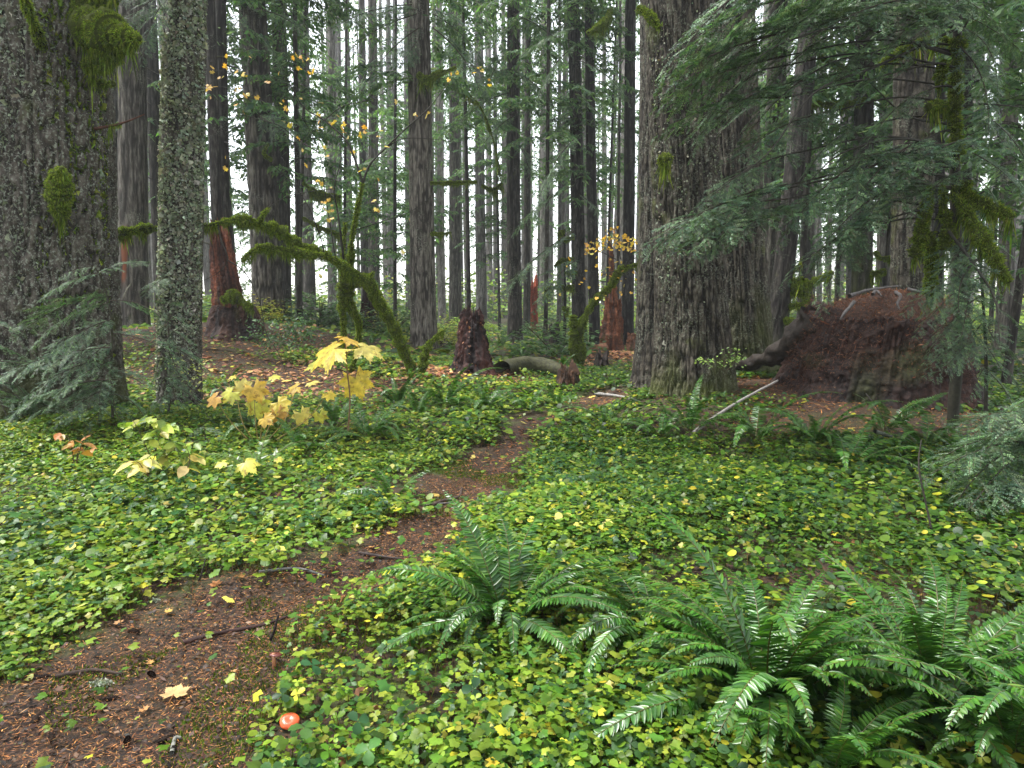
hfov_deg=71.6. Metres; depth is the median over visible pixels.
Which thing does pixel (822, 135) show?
hemlock understory tree
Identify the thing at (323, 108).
pale hemlock
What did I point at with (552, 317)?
young hemlock
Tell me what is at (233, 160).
hemlock understory tree
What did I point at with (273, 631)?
stick
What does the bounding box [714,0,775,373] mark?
old fir
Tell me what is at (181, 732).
moss carpet
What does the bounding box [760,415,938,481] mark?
sword fern
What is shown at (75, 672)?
stick
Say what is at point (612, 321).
splintered snag
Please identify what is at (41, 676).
fir cone
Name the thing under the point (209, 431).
hemlock seedling
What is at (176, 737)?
stick
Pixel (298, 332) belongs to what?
sword fern
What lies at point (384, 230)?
pale hemlock
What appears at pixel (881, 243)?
hemlock
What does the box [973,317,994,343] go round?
undergrowth bush
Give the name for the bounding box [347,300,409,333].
undergrowth bush
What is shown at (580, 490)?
ground cover
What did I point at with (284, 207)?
fir
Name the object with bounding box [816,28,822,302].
hemlock
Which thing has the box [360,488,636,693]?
sword fern
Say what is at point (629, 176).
fir
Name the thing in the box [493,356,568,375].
fallen log
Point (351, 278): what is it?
vine maple
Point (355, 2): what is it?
pale hemlock
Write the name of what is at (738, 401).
bare pole
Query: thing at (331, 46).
hemlock
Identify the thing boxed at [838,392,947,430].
sword fern
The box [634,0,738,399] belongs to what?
old fir
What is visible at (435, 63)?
pale hemlock
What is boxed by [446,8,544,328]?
hemlock understory tree
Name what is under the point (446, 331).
undergrowth bush
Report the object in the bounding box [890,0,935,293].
hemlock
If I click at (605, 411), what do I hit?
sword fern
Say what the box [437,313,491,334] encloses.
undergrowth bush
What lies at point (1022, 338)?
undergrowth bush
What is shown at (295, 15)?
hemlock understory tree
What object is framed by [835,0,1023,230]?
hemlock understory tree
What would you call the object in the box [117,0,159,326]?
fir
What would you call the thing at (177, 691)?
fallen maple leaf
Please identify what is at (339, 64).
hemlock
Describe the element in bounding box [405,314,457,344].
undergrowth bush
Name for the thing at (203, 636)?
stick
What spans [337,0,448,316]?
hemlock understory tree
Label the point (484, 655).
lady fern
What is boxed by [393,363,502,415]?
sword fern
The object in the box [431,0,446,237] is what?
pale hemlock
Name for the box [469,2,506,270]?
pale hemlock
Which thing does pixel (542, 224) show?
hemlock
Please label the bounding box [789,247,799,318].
young hemlock
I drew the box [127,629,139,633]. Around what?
fir cone
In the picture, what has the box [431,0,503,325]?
hemlock
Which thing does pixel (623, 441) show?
lady fern
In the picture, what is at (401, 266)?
sky
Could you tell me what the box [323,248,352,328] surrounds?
young hemlock
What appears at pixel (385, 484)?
sword fern
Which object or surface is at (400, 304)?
young hemlock
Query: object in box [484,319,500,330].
undergrowth bush
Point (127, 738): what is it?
fir cone
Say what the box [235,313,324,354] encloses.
leafy shrub
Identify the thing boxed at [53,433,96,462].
leafy shrub
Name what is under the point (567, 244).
pale hemlock
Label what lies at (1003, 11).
hemlock understory tree
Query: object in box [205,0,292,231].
hemlock
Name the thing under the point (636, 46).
pale hemlock
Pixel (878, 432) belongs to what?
bare pole
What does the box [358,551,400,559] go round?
stick
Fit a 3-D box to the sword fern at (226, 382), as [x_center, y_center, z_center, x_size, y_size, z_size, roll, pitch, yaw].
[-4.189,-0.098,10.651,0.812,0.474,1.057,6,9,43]
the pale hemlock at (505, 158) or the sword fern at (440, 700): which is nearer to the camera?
the sword fern at (440, 700)
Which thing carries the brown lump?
on the forest floor
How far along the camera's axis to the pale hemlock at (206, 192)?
64.88 m
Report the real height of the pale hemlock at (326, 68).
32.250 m
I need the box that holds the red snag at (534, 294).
[530,273,538,330]
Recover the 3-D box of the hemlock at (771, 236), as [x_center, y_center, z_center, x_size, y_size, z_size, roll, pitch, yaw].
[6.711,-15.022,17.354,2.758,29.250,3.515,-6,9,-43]
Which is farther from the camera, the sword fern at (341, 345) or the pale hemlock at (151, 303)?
the pale hemlock at (151, 303)
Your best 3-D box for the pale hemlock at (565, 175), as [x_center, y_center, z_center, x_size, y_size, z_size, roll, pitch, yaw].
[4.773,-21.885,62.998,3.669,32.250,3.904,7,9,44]
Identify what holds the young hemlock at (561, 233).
on the forest floor
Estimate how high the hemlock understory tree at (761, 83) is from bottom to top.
19.094 m
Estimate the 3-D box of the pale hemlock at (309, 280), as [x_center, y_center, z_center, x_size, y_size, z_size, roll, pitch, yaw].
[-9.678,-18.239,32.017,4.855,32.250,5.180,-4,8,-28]
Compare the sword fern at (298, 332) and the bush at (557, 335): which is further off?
the bush at (557, 335)
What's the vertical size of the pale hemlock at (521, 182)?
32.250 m
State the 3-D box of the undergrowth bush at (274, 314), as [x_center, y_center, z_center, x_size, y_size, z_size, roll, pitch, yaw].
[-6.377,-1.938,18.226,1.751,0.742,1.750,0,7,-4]
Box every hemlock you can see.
[116,0,207,325]
[147,48,160,297]
[148,28,160,317]
[156,0,162,68]
[159,54,210,311]
[204,0,229,262]
[204,126,209,260]
[204,135,211,296]
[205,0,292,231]
[229,145,247,259]
[234,243,247,289]
[239,0,351,316]
[287,4,327,178]
[288,0,349,320]
[290,207,314,315]
[291,103,327,240]
[309,2,364,315]
[310,11,343,247]
[312,14,326,217]
[314,0,380,291]
[316,0,367,300]
[318,2,358,281]
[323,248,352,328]
[334,0,406,318]
[337,0,341,281]
[339,0,387,300]
[352,24,358,255]
[352,43,384,227]
[365,33,381,248]
[366,0,401,301]
[366,0,403,164]
[366,0,404,308]
[377,0,404,224]
[378,13,403,245]
[380,0,404,279]
[380,0,410,314]
[390,282,409,320]
[397,0,474,323]
[430,0,462,214]
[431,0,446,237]
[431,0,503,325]
[438,0,506,329]
[444,6,485,307]
[446,6,474,308]
[462,264,501,321]
[465,4,524,320]
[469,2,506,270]
[469,185,475,277]
[475,0,569,334]
[485,19,523,317]
[487,5,492,318]
[491,1,524,318]
[497,0,554,312]
[520,0,569,319]
[520,0,584,323]
[520,25,539,265]
[521,17,562,315]
[522,254,555,321]
[531,2,583,316]
[531,111,557,238]
[544,229,577,347]
[546,5,554,319]
[548,292,567,322]
[552,44,570,277]
[553,79,570,307]
[562,54,606,305]
[567,7,600,243]
[595,4,618,242]
[598,0,606,317]
[598,2,639,206]
[598,4,638,311]
[599,3,622,269]
[608,44,638,178]
[611,1,639,76]
[616,0,623,299]
[633,0,1023,430]
[634,74,639,311]
[756,0,813,295]
[759,0,767,107]
[759,1,790,156]
[762,4,768,177]
[770,0,833,369]
[785,0,892,296]
[787,2,836,301]
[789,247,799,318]
[815,39,836,258]
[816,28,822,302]
[822,22,845,298]
[823,37,838,299]
[825,1,892,288]
[827,31,849,302]
[846,3,854,296]
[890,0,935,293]
[935,2,998,299]
[945,21,1023,352]
[945,69,999,303]
[970,3,999,318]
[983,60,999,307]
[1015,38,1023,277]
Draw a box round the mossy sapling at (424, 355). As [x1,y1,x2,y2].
[417,329,444,375]
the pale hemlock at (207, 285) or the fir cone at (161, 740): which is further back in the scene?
the pale hemlock at (207, 285)
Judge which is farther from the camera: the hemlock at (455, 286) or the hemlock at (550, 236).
the hemlock at (550, 236)
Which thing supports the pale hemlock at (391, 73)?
on the forest floor
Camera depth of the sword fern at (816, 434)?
7.03 m
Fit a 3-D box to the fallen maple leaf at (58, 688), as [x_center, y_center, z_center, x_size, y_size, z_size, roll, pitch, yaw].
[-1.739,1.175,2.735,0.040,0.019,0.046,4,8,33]
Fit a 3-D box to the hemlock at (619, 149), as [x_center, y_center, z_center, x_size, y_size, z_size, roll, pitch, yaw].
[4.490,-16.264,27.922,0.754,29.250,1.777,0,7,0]
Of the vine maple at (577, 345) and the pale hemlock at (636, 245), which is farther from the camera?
the pale hemlock at (636, 245)
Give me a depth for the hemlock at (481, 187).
35.00 m
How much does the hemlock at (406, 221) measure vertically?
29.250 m
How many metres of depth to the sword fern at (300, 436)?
6.68 m
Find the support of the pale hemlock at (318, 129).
on the forest floor
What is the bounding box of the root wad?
[735,285,991,412]
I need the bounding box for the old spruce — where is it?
[0,0,145,421]
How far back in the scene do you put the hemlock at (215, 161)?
14.98 m
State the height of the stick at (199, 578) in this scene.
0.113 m
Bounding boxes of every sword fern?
[200,390,314,436]
[202,363,270,395]
[253,417,342,464]
[274,324,321,335]
[298,394,379,426]
[307,398,423,443]
[323,315,349,327]
[328,335,353,348]
[329,466,450,504]
[348,333,386,344]
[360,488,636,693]
[366,367,440,402]
[377,318,411,339]
[385,389,461,412]
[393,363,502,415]
[404,676,517,704]
[453,376,527,409]
[488,332,514,347]
[490,384,559,412]
[500,346,540,356]
[525,563,659,685]
[526,385,588,407]
[551,354,575,365]
[563,398,636,426]
[579,497,981,767]
[619,405,701,436]
[634,374,755,433]
[699,391,842,446]
[725,664,966,767]
[753,400,902,445]
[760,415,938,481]
[768,541,1023,767]
[817,585,1023,765]
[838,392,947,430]
[877,410,988,446]
[899,422,1022,457]
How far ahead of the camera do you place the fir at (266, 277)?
18.16 m
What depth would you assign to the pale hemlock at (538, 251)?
60.50 m
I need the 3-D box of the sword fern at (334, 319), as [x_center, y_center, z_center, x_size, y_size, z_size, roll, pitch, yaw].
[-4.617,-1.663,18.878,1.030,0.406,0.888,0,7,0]
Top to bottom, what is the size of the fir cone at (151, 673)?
0.026 m
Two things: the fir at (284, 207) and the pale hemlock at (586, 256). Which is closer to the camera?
the fir at (284, 207)
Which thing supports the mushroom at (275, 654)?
on the forest floor
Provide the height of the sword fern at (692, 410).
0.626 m
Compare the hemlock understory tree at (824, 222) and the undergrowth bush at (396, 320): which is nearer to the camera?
the undergrowth bush at (396, 320)
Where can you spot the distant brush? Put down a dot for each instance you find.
(495, 306)
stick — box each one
[55,668,122,678]
[169,735,181,754]
[182,615,287,644]
[198,560,205,580]
[259,567,323,575]
[269,615,278,640]
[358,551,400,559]
[427,488,462,505]
[865,393,890,432]
[918,440,933,535]
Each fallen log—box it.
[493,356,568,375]
[588,343,608,351]
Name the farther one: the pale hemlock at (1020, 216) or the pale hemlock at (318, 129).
the pale hemlock at (318, 129)
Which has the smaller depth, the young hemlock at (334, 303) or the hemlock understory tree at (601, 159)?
the young hemlock at (334, 303)
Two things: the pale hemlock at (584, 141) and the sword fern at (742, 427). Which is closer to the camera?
the sword fern at (742, 427)
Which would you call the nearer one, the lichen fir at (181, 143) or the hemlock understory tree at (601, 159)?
the lichen fir at (181, 143)
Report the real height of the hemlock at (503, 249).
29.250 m
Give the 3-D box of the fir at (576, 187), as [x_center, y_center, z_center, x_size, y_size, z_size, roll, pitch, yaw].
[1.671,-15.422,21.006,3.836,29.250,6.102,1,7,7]
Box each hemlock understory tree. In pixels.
[147,0,317,251]
[205,0,392,321]
[230,153,294,287]
[289,0,392,311]
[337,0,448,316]
[365,76,448,261]
[400,0,539,307]
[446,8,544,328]
[475,0,629,340]
[552,0,639,296]
[553,84,623,321]
[757,0,892,302]
[757,0,893,317]
[758,45,766,181]
[758,57,838,277]
[796,52,844,290]
[811,0,999,288]
[817,41,892,255]
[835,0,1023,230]
[856,0,1023,312]
[892,0,1023,383]
[945,55,1017,293]
[961,52,1023,339]
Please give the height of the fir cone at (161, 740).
0.026 m
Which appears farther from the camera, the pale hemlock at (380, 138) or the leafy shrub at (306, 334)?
the pale hemlock at (380, 138)
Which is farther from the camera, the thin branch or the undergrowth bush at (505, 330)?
the undergrowth bush at (505, 330)
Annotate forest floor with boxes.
[0,303,1023,767]
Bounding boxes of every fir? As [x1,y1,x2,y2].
[113,0,207,405]
[113,5,117,204]
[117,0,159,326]
[226,0,322,322]
[229,4,337,319]
[327,0,495,348]
[434,0,582,342]
[496,0,630,341]
[522,0,639,344]
[596,0,639,344]
[629,0,654,388]
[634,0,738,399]
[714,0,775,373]
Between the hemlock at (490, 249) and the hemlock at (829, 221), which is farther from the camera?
the hemlock at (490, 249)
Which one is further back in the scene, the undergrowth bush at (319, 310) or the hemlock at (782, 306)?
the undergrowth bush at (319, 310)
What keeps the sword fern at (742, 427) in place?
on the forest floor
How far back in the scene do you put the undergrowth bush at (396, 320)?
22.35 m
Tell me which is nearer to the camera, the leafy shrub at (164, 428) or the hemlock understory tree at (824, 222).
the leafy shrub at (164, 428)
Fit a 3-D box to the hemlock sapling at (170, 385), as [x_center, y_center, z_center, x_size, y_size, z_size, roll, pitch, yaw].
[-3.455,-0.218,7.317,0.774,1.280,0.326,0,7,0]
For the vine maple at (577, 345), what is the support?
on the forest floor
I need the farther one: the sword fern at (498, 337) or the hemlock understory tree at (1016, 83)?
the sword fern at (498, 337)
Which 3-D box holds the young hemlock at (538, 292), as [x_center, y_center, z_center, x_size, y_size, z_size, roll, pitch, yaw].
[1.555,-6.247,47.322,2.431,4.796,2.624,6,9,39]
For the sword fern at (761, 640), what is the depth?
2.48 m
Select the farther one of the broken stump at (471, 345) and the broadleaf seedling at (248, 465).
the broken stump at (471, 345)
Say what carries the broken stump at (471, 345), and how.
on the forest floor
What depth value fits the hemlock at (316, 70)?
34.57 m
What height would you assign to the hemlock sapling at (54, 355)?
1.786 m
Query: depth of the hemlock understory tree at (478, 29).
24.20 m
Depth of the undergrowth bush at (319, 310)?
19.30 m
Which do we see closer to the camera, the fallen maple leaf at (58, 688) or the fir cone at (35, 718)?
the fir cone at (35, 718)
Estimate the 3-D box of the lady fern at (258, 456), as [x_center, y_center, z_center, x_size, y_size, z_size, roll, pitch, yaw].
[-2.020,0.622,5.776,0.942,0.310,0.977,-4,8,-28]
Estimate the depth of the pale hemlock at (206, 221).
55.26 m
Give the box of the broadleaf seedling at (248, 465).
[214,456,283,477]
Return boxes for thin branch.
[594,392,635,399]
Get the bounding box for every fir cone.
[30,713,40,724]
[33,673,49,679]
[47,732,55,741]
[103,695,119,700]
[123,735,130,745]
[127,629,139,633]
[147,670,155,677]
[155,735,172,744]
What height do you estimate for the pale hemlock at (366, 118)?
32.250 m
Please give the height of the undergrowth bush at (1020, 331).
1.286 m
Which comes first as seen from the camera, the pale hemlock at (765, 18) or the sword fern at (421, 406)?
the sword fern at (421, 406)
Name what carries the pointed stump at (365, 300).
on the forest floor
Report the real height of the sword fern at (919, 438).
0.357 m
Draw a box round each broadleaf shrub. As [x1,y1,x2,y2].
[207,375,335,439]
[305,336,384,430]
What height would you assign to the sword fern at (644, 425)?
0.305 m
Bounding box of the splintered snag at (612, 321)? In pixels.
[599,244,624,351]
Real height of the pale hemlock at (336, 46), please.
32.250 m
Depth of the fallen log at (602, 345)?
17.54 m
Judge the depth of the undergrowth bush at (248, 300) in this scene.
18.72 m
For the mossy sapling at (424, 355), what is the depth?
11.98 m
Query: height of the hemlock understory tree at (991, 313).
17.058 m
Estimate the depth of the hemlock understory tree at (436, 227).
42.84 m
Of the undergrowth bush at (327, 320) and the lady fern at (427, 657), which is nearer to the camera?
the lady fern at (427, 657)
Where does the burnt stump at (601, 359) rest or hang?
on the forest floor
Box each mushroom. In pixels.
[269,652,281,668]
[280,712,299,729]
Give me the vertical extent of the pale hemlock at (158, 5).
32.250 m
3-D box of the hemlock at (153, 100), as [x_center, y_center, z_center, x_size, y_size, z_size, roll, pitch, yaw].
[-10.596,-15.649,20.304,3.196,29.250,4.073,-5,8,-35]
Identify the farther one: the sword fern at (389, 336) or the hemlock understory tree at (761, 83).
the hemlock understory tree at (761, 83)
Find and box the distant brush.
[149,259,1023,323]
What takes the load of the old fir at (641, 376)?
on the forest floor
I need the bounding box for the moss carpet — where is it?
[3,458,532,767]
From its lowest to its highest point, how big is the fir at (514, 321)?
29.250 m
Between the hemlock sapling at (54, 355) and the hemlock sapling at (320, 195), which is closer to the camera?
the hemlock sapling at (54, 355)
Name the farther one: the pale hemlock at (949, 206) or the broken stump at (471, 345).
the pale hemlock at (949, 206)
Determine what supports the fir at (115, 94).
on the forest floor
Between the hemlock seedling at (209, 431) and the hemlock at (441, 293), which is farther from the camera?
the hemlock at (441, 293)
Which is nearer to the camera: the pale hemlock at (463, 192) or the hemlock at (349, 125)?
the hemlock at (349, 125)
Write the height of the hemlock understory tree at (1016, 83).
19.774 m
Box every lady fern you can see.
[202,434,316,480]
[370,590,494,685]
[450,635,563,701]
[587,435,659,446]
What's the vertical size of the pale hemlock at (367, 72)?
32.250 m
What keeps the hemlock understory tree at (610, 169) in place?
on the forest floor
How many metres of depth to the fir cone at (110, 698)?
2.73 m
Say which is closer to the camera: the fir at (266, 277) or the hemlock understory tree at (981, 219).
the fir at (266, 277)
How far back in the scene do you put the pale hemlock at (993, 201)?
66.92 m
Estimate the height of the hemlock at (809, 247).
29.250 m
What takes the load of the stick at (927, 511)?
on the forest floor
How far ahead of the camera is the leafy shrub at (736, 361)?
9.02 m
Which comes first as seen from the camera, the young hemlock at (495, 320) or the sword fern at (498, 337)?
the sword fern at (498, 337)
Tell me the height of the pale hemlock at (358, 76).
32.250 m
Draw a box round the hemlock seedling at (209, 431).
[185,424,227,446]
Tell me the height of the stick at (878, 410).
0.453 m
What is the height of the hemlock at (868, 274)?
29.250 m
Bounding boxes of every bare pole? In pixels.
[690,380,778,434]
[873,430,895,437]
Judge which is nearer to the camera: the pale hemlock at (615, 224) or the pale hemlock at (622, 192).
the pale hemlock at (622, 192)
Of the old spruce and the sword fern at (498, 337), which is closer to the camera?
the old spruce
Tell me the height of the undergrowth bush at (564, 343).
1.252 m
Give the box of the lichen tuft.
[86,677,114,690]
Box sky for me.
[156,0,1023,303]
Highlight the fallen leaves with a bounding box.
[34,321,1023,645]
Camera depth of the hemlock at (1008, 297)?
20.56 m
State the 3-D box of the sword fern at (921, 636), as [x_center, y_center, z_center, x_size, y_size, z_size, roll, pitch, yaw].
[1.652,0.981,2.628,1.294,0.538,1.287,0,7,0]
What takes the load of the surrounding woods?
on the forest floor
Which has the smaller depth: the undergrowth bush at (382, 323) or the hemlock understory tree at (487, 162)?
the undergrowth bush at (382, 323)
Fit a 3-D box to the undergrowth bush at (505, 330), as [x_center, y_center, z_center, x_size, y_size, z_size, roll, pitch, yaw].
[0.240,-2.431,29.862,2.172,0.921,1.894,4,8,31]
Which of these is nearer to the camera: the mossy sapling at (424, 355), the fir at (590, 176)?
the mossy sapling at (424, 355)
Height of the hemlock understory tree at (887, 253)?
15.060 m
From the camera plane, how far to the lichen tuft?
2.81 m
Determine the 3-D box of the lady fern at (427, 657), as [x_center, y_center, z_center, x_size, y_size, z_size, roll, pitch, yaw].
[-0.266,1.082,3.152,0.595,0.154,0.588,-4,8,-32]
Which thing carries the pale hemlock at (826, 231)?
on the forest floor
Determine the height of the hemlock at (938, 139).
29.250 m
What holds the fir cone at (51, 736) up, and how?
on the forest floor
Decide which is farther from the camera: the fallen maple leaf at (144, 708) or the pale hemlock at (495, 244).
the pale hemlock at (495, 244)
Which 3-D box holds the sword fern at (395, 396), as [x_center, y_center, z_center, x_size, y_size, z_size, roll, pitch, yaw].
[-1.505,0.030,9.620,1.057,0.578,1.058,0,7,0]
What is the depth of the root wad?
8.88 m
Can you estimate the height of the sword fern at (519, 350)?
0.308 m
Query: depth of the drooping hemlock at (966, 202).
6.62 m
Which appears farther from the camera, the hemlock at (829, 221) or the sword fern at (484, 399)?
the hemlock at (829, 221)
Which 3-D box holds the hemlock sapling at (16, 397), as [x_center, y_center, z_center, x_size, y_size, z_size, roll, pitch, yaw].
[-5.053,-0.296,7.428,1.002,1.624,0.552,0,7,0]
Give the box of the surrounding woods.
[151,28,1023,306]
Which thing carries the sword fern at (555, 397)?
on the forest floor
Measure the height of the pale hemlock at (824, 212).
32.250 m
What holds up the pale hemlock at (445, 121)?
on the forest floor
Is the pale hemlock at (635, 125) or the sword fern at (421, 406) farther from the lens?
the pale hemlock at (635, 125)
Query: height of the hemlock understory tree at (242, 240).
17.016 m
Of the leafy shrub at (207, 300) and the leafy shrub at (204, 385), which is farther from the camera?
the leafy shrub at (207, 300)
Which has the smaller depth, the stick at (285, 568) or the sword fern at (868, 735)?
the sword fern at (868, 735)
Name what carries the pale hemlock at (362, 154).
on the forest floor
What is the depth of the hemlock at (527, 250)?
30.22 m
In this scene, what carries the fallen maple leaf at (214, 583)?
on the forest floor
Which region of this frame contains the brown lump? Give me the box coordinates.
[554,358,583,390]
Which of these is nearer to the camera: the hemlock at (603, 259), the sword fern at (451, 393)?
the sword fern at (451, 393)
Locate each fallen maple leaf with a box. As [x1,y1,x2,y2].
[53,685,68,690]
[138,705,148,711]
[160,684,190,704]
[209,580,221,586]
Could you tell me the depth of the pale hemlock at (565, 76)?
45.04 m
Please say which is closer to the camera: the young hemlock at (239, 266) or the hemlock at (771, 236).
the hemlock at (771, 236)
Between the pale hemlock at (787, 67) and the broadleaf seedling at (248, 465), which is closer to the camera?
the broadleaf seedling at (248, 465)
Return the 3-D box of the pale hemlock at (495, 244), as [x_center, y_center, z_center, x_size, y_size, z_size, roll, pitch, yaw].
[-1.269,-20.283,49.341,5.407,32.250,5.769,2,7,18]
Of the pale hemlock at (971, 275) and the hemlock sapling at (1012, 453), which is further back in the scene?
the pale hemlock at (971, 275)
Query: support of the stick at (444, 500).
on the forest floor
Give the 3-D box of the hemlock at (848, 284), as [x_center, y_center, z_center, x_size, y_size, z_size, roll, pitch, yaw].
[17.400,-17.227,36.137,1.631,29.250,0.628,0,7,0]
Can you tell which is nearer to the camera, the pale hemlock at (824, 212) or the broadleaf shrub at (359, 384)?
the broadleaf shrub at (359, 384)
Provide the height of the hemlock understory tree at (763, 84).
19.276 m
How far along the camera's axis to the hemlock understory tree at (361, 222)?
27.07 m
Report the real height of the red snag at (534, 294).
3.066 m
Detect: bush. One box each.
[202,282,296,317]
[246,294,294,320]
[283,284,374,325]
[289,299,370,326]
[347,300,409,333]
[349,304,409,334]
[350,311,409,335]
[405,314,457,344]
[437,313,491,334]
[437,316,459,337]
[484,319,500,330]
[492,307,608,356]
[497,315,535,334]
[544,320,561,347]
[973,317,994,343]
[986,318,1023,340]
[1017,323,1023,342]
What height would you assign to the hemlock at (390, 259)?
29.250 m
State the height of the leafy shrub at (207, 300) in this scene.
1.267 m
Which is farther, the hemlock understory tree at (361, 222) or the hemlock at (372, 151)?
the hemlock at (372, 151)
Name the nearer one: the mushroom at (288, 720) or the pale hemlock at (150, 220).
the mushroom at (288, 720)
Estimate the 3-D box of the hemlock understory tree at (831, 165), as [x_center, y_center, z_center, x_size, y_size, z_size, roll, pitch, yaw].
[14.272,-10.109,28.360,4.773,16.802,4.756,-5,8,-37]
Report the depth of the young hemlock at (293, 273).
27.23 m
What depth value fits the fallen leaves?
12.10 m
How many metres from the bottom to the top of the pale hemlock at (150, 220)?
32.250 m
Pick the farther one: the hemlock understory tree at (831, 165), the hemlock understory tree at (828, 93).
the hemlock understory tree at (831, 165)
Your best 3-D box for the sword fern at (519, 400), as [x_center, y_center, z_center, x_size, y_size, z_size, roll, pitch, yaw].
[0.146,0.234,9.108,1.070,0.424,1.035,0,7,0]
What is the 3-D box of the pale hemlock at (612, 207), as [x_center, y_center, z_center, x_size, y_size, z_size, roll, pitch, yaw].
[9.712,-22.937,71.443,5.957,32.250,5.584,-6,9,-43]
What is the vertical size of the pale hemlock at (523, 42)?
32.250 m
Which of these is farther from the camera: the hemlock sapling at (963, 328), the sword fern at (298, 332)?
the sword fern at (298, 332)
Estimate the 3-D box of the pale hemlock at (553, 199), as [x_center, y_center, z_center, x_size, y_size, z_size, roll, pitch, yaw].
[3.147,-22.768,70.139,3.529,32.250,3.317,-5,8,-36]
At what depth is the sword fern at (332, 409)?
7.91 m
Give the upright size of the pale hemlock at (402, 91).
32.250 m
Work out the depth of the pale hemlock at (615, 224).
60.89 m
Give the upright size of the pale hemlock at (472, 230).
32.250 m
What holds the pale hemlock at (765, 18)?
on the forest floor
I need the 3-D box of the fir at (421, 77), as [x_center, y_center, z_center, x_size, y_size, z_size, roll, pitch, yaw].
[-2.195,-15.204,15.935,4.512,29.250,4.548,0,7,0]
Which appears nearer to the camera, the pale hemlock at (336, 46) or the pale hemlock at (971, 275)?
the pale hemlock at (971, 275)
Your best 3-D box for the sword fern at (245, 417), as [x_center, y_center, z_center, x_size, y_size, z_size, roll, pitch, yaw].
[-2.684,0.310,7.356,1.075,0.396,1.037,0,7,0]
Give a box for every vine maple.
[118,53,491,373]
[559,222,637,365]
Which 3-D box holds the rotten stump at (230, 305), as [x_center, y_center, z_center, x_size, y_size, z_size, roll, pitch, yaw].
[-5.833,-2.135,14.899,1.352,2.750,1.501,-4,8,-33]
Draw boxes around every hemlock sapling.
[0,259,173,437]
[0,321,68,420]
[138,300,211,422]
[299,6,342,266]
[900,223,1023,432]
[912,398,1023,522]
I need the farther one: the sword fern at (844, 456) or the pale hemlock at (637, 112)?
the pale hemlock at (637, 112)
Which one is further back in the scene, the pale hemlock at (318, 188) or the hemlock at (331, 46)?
the pale hemlock at (318, 188)
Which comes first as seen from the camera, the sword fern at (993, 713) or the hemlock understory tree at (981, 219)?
the sword fern at (993, 713)
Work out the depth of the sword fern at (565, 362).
13.67 m
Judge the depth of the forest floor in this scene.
3.63 m
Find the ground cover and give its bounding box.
[0,316,1023,767]
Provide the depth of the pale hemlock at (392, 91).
58.21 m
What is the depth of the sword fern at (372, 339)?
15.95 m
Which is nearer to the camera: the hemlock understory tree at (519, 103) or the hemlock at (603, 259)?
the hemlock understory tree at (519, 103)
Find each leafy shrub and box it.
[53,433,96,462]
[114,445,205,477]
[117,414,208,469]
[165,355,233,392]
[202,289,244,316]
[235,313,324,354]
[694,347,746,369]
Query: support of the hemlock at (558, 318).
on the forest floor
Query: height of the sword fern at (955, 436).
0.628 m
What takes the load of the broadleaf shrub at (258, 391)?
on the forest floor
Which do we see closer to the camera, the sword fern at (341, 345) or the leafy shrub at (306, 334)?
the leafy shrub at (306, 334)
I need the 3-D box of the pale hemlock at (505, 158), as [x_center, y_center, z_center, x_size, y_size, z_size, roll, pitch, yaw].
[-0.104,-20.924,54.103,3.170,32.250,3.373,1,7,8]
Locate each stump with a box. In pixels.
[204,217,267,341]
[355,289,382,331]
[448,305,497,376]
[593,348,608,368]
[626,332,635,350]
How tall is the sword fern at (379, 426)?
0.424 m
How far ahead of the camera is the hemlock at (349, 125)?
48.28 m
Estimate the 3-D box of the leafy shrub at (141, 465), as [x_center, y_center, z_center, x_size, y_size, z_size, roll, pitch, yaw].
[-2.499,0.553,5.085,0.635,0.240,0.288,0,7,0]
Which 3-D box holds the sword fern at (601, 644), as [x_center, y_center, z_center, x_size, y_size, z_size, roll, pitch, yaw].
[0.358,1.014,3.146,0.670,0.460,1.073,0,7,0]
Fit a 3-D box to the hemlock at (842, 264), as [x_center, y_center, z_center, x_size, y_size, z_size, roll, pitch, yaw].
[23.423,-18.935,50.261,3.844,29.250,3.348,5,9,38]
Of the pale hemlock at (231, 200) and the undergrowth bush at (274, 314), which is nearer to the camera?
the undergrowth bush at (274, 314)
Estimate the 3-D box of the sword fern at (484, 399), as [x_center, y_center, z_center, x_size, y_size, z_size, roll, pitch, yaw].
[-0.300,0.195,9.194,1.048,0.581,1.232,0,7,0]
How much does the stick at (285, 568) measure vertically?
0.063 m

